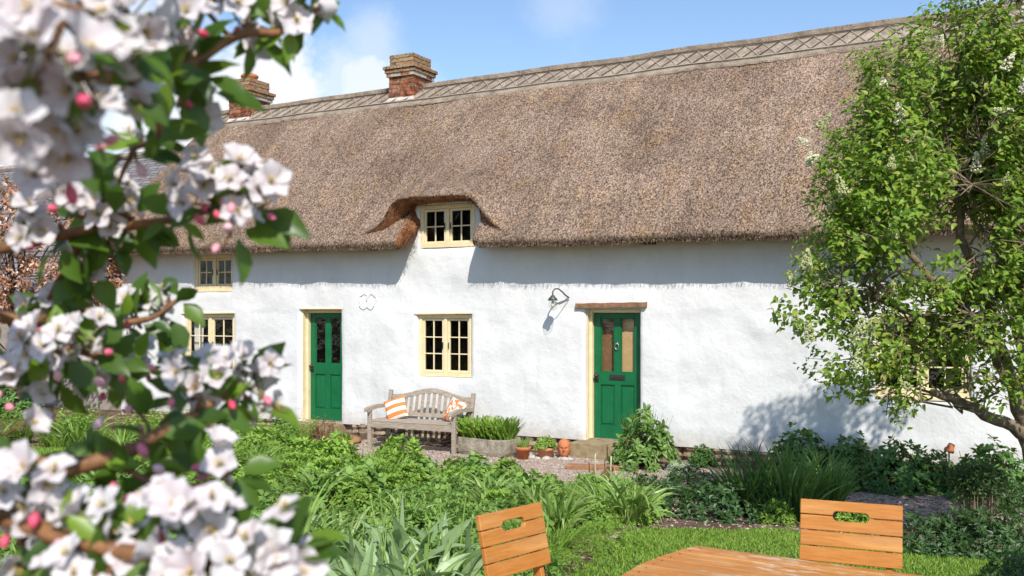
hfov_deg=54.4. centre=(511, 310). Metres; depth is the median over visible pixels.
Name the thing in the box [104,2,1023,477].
cottage
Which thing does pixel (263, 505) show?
mat plant
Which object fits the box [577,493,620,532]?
leafy perennial
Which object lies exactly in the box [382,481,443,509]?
mat plant
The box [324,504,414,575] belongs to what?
tulip clump
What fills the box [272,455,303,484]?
leafy perennial
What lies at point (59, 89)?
apple tree
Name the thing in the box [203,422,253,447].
upright perennial
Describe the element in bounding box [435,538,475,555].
mat plant
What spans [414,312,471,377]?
window
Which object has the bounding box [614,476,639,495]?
loose perennial
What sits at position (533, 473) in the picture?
loose perennial
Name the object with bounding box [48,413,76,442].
upright perennial
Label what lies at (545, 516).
loose perennial
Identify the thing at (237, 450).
upright perennial
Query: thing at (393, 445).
leafy perennial
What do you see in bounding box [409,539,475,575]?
mat plant
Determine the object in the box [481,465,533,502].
loose perennial
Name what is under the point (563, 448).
face pot
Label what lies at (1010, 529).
shade plant
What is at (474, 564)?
tulip clump
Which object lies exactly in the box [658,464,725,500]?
dark mat plant
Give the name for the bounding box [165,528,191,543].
loose perennial
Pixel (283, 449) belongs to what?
leafy perennial
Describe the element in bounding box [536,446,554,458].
terracotta pot
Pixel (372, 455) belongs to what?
grassy clump
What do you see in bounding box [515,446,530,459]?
terracotta pot
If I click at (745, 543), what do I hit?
grass
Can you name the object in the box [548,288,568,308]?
wall lamp
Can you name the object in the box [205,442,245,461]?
upright perennial
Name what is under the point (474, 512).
mat plant
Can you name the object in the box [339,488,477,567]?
tulip clump
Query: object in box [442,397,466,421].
patterned cushion
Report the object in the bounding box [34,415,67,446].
upright perennial
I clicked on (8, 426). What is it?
daylily clump
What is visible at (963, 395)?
window
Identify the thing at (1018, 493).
shade plant
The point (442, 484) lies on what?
loose perennial
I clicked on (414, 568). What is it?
daylily clump
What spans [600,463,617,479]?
plant
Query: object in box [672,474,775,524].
dark mat plant
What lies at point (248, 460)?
daylily clump
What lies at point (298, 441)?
leafy perennial
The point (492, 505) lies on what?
mat plant
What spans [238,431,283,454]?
daylily clump
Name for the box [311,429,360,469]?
leafy perennial
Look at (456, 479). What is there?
loose perennial
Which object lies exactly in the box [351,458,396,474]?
grassy clump
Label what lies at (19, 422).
upright perennial
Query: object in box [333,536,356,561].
loose perennial
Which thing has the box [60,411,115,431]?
daylily clump
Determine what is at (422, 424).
garden bench
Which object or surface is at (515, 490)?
mat plant
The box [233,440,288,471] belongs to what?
upright perennial
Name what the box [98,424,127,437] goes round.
grassy clump
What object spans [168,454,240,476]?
daylily clump
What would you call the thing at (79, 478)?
mat plant
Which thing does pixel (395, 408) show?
striped cushion
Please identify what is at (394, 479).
leafy perennial
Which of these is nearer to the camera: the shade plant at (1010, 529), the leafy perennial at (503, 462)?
the shade plant at (1010, 529)
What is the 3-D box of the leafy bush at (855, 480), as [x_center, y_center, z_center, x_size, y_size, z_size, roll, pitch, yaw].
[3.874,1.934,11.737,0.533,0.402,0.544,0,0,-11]
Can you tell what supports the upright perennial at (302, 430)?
on the ground at (692, 523)
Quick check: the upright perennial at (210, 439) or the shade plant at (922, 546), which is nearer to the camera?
the shade plant at (922, 546)
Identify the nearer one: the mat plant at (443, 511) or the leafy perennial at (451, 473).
the mat plant at (443, 511)
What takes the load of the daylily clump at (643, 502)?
on the ground at (692, 523)
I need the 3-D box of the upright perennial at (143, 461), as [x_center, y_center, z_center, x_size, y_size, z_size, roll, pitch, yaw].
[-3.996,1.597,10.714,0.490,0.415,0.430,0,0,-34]
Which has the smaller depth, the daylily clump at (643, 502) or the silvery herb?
the daylily clump at (643, 502)
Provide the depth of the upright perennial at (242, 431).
14.48 m
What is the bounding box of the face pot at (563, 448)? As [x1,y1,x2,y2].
[557,439,570,456]
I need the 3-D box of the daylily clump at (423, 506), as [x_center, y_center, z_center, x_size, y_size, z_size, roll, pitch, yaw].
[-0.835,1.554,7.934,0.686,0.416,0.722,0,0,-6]
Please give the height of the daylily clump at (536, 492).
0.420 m
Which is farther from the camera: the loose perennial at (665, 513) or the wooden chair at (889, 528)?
the loose perennial at (665, 513)
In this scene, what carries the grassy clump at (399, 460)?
on the ground at (692, 523)
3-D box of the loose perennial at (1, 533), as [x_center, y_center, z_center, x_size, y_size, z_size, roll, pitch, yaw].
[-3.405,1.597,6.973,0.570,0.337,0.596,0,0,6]
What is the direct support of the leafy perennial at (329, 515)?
on the ground at (692, 523)
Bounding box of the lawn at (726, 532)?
[571,526,1017,575]
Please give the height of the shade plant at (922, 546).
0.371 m
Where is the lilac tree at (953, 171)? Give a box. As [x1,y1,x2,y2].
[767,0,1023,461]
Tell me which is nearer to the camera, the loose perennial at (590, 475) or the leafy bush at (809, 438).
the loose perennial at (590, 475)
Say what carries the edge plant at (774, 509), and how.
on the ground at (692, 523)
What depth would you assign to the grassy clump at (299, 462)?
10.57 m
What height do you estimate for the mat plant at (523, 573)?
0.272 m
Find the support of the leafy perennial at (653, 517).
on the ground at (692, 523)
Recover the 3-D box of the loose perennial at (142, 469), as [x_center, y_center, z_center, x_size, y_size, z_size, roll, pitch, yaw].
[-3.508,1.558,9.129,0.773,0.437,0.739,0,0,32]
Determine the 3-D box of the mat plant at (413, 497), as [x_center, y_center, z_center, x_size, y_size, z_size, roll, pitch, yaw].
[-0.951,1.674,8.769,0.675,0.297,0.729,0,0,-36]
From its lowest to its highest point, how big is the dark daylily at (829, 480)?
0.757 m
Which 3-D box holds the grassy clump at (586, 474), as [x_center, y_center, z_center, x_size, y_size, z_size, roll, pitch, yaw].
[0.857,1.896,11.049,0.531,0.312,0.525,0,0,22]
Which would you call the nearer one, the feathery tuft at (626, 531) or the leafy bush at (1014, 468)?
the feathery tuft at (626, 531)
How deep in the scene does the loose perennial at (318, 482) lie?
8.86 m
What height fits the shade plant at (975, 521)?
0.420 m
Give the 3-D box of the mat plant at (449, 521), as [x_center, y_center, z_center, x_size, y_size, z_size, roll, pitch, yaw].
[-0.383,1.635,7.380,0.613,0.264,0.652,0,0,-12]
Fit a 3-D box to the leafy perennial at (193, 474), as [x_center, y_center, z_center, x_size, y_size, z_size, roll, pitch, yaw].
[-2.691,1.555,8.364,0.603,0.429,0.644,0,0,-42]
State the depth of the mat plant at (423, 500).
8.30 m
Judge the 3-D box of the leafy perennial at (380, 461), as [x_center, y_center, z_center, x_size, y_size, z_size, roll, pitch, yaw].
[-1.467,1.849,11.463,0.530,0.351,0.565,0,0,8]
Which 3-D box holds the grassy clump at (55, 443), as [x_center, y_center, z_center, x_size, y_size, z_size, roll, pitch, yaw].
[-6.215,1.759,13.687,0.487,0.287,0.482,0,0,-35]
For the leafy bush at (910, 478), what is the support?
on the ground at (692, 523)
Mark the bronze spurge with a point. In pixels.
(322, 431)
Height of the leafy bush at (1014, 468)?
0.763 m
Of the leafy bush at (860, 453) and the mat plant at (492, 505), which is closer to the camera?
the mat plant at (492, 505)
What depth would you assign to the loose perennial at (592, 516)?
7.96 m
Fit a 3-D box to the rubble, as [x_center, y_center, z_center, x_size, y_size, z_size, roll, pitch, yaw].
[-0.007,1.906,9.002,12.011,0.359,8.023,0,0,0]
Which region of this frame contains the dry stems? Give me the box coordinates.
[362,431,450,448]
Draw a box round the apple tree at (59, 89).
[0,0,351,575]
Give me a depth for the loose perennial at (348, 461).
11.33 m
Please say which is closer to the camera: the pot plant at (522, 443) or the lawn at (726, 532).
the lawn at (726, 532)
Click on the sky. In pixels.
(460, 38)
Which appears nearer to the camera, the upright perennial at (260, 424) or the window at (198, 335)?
the upright perennial at (260, 424)
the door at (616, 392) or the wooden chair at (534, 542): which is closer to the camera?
the wooden chair at (534, 542)
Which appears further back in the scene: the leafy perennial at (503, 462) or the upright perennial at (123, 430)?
the upright perennial at (123, 430)
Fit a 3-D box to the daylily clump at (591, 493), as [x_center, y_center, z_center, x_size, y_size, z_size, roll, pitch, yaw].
[0.763,1.585,8.755,0.902,0.547,0.951,0,0,-40]
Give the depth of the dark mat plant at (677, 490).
9.54 m
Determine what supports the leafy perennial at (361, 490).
on the ground at (692, 523)
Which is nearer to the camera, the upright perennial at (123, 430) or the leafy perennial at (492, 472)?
the leafy perennial at (492, 472)
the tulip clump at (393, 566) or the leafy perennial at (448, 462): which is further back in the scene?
the leafy perennial at (448, 462)
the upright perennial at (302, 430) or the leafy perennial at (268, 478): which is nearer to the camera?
the leafy perennial at (268, 478)
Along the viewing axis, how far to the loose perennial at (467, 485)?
8.90 m
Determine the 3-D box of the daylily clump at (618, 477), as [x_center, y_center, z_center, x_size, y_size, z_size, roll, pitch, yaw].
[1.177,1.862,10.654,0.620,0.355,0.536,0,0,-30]
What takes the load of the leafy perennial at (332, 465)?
on the ground at (692, 523)
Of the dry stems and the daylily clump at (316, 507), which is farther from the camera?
the dry stems
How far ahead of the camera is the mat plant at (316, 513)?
7.86 m
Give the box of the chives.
[456,414,524,439]
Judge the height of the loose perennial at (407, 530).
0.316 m
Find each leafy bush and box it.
[0,383,44,418]
[268,418,301,438]
[687,444,717,467]
[765,422,830,478]
[822,430,881,480]
[822,457,862,492]
[858,435,934,496]
[901,445,955,494]
[941,434,1023,508]
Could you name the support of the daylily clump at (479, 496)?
on the ground at (692, 523)
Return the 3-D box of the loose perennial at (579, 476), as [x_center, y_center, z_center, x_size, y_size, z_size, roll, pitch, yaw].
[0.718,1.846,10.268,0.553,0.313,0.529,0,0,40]
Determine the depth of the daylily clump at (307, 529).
6.39 m
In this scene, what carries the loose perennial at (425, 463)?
on the ground at (692, 523)
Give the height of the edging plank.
0.076 m
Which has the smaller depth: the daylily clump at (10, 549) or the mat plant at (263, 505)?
the daylily clump at (10, 549)
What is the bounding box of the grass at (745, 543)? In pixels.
[29,445,1023,575]
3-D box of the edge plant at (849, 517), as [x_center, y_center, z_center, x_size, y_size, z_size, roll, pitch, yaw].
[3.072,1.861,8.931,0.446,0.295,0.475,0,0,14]
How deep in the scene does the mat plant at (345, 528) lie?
6.98 m
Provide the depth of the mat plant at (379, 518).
7.14 m
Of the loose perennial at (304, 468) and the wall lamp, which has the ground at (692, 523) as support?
the loose perennial at (304, 468)
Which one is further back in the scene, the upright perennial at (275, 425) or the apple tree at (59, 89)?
the upright perennial at (275, 425)
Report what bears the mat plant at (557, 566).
on the ground at (692, 523)
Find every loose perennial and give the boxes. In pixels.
[0,529,16,559]
[81,473,123,493]
[117,463,150,479]
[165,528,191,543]
[195,475,234,483]
[253,481,290,508]
[292,455,347,488]
[307,466,382,510]
[328,453,353,466]
[332,458,395,502]
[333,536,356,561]
[361,519,419,541]
[398,453,440,482]
[419,474,463,495]
[441,480,483,501]
[442,451,497,485]
[447,474,475,490]
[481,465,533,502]
[503,499,558,534]
[524,468,559,496]
[532,475,566,495]
[537,476,569,492]
[547,496,603,536]
[559,474,600,497]
[580,471,611,486]
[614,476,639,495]
[630,486,671,517]
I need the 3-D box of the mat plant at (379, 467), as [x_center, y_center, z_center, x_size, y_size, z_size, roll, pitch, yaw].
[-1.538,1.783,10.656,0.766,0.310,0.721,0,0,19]
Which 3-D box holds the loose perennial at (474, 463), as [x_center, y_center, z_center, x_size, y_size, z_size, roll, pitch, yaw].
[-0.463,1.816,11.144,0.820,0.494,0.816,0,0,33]
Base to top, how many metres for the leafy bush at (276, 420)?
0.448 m
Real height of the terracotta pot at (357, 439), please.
0.132 m
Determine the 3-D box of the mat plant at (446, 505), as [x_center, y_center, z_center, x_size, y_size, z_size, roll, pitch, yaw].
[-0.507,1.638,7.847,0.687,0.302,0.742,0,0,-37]
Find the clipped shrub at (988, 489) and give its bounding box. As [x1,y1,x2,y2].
[946,461,1011,524]
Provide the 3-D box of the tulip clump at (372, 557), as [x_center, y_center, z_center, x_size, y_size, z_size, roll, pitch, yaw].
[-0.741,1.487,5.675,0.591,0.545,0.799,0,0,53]
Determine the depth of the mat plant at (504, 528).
6.93 m
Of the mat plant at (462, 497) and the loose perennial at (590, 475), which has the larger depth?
the loose perennial at (590, 475)
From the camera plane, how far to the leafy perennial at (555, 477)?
11.03 m
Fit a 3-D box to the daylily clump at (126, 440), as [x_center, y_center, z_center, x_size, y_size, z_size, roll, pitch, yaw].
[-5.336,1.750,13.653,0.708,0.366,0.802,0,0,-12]
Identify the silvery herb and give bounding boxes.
[660,457,699,477]
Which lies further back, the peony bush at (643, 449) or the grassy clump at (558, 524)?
the peony bush at (643, 449)
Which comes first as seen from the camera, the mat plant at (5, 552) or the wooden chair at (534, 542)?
the wooden chair at (534, 542)
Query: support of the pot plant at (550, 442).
in the terracotta pot at (549, 450)
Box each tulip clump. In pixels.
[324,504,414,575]
[326,519,436,575]
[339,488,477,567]
[363,520,470,575]
[390,491,507,575]
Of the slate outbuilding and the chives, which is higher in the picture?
the slate outbuilding
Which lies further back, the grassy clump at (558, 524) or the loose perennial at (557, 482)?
the loose perennial at (557, 482)
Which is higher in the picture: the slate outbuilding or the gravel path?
the slate outbuilding
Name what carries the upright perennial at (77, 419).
on the ground at (692, 523)
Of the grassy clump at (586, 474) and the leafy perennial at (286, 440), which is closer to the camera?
the grassy clump at (586, 474)
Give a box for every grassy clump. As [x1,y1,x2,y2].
[4,426,36,442]
[46,430,75,448]
[72,424,115,443]
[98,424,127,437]
[274,454,311,480]
[336,444,386,469]
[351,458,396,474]
[356,445,417,467]
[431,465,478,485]
[510,515,587,558]
[527,499,580,534]
[553,478,598,501]
[571,470,609,482]
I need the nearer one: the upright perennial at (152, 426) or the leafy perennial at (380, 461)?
the leafy perennial at (380, 461)
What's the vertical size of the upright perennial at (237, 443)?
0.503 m
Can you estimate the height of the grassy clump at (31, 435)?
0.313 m
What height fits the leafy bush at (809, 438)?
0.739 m
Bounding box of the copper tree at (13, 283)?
[0,166,128,417]
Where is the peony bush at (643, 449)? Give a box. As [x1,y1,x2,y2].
[605,402,681,472]
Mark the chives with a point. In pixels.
(494, 428)
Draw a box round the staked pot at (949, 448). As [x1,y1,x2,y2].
[944,443,954,476]
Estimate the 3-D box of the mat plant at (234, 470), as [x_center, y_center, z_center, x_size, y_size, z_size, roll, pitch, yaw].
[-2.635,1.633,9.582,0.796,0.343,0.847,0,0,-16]
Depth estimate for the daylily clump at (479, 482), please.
9.61 m
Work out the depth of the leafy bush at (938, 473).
11.47 m
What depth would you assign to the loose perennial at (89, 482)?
8.22 m
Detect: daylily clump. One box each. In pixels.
[0,419,17,436]
[0,534,15,566]
[38,413,101,444]
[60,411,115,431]
[66,462,146,483]
[103,429,137,445]
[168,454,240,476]
[232,450,286,474]
[235,438,286,455]
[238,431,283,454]
[252,487,360,531]
[258,478,381,546]
[274,463,354,505]
[302,502,414,543]
[366,554,464,575]
[368,483,444,525]
[383,528,480,575]
[453,477,517,505]
[463,468,513,498]
[500,468,571,503]
[514,472,610,532]
[549,462,651,520]
[586,465,689,525]
[596,468,638,485]
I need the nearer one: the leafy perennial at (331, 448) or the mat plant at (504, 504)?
the mat plant at (504, 504)
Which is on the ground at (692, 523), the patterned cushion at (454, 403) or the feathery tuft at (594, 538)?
the feathery tuft at (594, 538)
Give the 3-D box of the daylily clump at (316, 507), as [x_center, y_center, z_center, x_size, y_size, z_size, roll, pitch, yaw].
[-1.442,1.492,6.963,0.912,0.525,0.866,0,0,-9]
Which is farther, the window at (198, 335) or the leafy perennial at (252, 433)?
the window at (198, 335)
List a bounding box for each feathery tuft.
[528,541,586,575]
[549,522,611,559]
[569,513,648,552]
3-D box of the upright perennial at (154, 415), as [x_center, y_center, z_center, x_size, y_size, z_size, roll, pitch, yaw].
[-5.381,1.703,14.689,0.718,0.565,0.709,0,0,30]
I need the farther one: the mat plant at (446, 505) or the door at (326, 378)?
the door at (326, 378)
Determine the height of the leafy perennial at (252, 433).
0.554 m
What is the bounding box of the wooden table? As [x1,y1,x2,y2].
[621,546,921,575]
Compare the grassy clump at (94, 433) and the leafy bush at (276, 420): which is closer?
the grassy clump at (94, 433)
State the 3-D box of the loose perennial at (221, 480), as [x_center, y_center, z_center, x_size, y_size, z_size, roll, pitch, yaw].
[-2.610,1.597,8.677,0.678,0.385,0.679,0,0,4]
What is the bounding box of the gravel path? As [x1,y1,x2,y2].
[327,440,1023,536]
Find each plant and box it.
[0,536,16,561]
[20,476,28,484]
[66,473,85,483]
[212,463,243,479]
[244,507,263,523]
[252,501,272,516]
[253,492,324,515]
[272,472,299,493]
[292,472,335,500]
[318,513,367,540]
[320,502,392,539]
[343,511,414,540]
[354,463,393,489]
[366,484,427,515]
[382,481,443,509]
[388,502,450,535]
[408,527,463,552]
[409,499,473,535]
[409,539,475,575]
[410,491,474,523]
[417,503,478,541]
[426,489,475,514]
[431,513,477,537]
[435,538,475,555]
[440,504,519,542]
[458,497,548,538]
[461,537,567,575]
[466,562,533,575]
[471,521,553,570]
[473,480,532,503]
[480,497,521,514]
[516,438,531,447]
[533,435,556,450]
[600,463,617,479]
[617,471,678,505]
[644,472,738,519]
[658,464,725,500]
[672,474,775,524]
[756,498,799,526]
[833,502,873,533]
[879,508,983,557]
[909,502,1023,559]
[936,503,1023,558]
[976,479,1023,517]
[977,542,1023,575]
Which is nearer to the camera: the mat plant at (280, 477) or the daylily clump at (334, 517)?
the daylily clump at (334, 517)
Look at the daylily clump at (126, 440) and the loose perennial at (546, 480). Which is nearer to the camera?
the loose perennial at (546, 480)
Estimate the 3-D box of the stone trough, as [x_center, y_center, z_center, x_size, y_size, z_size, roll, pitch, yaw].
[-0.340,1.975,14.505,0.857,0.261,0.415,0,0,32]
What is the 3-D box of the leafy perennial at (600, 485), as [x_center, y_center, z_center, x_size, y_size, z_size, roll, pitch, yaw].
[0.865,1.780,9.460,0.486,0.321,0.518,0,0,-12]
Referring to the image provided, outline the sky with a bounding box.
[0,0,1009,166]
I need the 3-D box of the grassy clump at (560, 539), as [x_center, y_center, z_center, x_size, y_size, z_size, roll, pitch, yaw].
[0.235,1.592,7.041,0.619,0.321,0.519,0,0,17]
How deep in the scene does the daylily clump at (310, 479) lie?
8.91 m
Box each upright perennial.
[0,408,31,442]
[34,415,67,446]
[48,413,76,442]
[57,401,109,440]
[113,413,158,439]
[122,406,168,433]
[128,407,183,449]
[131,440,162,464]
[202,427,236,448]
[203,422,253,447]
[203,431,253,454]
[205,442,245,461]
[211,415,258,435]
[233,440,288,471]
[234,414,277,443]
[234,443,257,464]
[254,419,289,435]
[273,416,319,443]
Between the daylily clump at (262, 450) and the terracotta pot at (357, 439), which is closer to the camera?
the daylily clump at (262, 450)
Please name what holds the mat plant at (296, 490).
on the ground at (692, 523)
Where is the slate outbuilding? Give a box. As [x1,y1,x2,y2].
[0,151,178,410]
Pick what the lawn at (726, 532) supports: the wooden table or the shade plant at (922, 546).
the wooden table
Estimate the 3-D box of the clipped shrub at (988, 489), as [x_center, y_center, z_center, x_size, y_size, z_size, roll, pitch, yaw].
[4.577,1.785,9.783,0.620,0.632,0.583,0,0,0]
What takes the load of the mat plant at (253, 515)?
on the ground at (692, 523)
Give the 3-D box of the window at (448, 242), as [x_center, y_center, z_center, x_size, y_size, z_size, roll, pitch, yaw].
[-1.000,-1.327,15.678,1.005,0.675,0.102,0,0,28]
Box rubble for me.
[303,492,1022,572]
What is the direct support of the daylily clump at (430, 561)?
on the ground at (692, 523)
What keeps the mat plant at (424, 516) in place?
on the ground at (692, 523)
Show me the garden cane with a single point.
(610, 464)
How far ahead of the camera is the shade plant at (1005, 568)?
6.14 m
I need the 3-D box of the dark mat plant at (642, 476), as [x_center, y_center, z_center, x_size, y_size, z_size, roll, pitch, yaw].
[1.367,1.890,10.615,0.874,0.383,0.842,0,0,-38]
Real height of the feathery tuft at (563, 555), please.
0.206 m
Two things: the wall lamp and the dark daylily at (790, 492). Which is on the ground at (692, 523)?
the dark daylily at (790, 492)
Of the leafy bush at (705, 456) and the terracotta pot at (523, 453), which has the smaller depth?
the leafy bush at (705, 456)
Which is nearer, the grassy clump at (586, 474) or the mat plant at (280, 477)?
the mat plant at (280, 477)
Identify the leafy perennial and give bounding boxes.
[186,471,209,482]
[233,468,286,501]
[242,426,281,444]
[247,426,300,454]
[269,466,296,492]
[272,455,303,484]
[273,446,300,459]
[282,448,312,467]
[287,433,319,454]
[299,446,322,465]
[302,451,347,491]
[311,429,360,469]
[319,510,343,520]
[327,475,388,515]
[371,433,434,477]
[372,456,403,475]
[377,469,409,501]
[396,461,430,486]
[432,455,479,482]
[439,469,471,490]
[478,484,519,506]
[483,468,504,482]
[492,453,525,476]
[543,474,563,483]
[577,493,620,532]
[592,482,610,495]
[620,498,658,525]
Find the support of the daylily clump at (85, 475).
on the ground at (692, 523)
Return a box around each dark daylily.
[692,435,801,517]
[735,434,852,522]
[781,442,877,513]
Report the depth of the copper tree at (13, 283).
18.32 m
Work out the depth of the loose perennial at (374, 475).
9.39 m
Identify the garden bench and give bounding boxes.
[364,388,475,454]
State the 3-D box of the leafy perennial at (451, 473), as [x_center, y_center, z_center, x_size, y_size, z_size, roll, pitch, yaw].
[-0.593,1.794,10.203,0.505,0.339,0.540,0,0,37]
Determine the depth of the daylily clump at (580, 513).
7.86 m
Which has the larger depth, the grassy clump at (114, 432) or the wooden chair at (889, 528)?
the grassy clump at (114, 432)
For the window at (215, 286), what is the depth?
18.01 m
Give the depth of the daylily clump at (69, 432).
13.73 m
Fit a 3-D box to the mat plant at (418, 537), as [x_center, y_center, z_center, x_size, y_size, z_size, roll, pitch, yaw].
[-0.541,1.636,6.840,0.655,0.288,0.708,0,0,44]
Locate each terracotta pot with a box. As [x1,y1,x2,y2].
[334,435,361,443]
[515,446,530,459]
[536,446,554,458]
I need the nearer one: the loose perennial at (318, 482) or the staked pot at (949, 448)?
the loose perennial at (318, 482)
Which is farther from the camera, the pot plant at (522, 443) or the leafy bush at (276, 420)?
the leafy bush at (276, 420)
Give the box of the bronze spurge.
[306,415,341,441]
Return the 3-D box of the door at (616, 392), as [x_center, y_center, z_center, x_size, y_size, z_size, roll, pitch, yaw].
[1.524,0.958,14.455,0.736,1.840,0.123,0,0,28]
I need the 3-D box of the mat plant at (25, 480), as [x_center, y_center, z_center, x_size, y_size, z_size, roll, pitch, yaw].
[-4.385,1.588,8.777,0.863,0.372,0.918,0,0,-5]
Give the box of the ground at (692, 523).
[0,405,1022,575]
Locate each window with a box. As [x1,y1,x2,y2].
[181,312,234,365]
[195,254,232,291]
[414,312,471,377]
[420,203,474,248]
[875,314,970,400]
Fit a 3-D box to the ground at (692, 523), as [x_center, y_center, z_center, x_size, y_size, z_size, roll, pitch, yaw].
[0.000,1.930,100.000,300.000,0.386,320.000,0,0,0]
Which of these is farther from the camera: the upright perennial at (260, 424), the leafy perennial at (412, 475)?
the upright perennial at (260, 424)
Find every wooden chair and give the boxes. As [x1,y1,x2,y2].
[475,502,550,575]
[799,499,902,571]
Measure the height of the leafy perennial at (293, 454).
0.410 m
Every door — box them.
[309,313,341,420]
[594,313,639,438]
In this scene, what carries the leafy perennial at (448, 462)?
on the ground at (692, 523)
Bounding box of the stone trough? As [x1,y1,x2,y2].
[457,436,520,457]
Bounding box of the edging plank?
[565,463,620,470]
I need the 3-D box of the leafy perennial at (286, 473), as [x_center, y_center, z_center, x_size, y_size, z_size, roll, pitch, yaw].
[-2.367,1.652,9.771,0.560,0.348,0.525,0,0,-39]
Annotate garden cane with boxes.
[610,456,611,477]
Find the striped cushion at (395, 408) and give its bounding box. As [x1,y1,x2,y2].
[383,395,407,418]
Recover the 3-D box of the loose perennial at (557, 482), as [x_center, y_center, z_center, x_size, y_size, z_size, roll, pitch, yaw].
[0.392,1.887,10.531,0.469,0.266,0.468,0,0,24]
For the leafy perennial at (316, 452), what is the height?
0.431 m
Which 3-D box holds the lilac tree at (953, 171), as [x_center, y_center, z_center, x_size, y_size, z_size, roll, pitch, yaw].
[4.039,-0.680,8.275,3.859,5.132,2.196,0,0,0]
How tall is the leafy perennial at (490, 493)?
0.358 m
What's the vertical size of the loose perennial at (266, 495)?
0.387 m
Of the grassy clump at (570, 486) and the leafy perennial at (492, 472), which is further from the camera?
the leafy perennial at (492, 472)
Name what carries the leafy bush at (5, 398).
on the ground at (692, 523)
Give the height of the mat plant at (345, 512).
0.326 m
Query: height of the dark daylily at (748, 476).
0.813 m

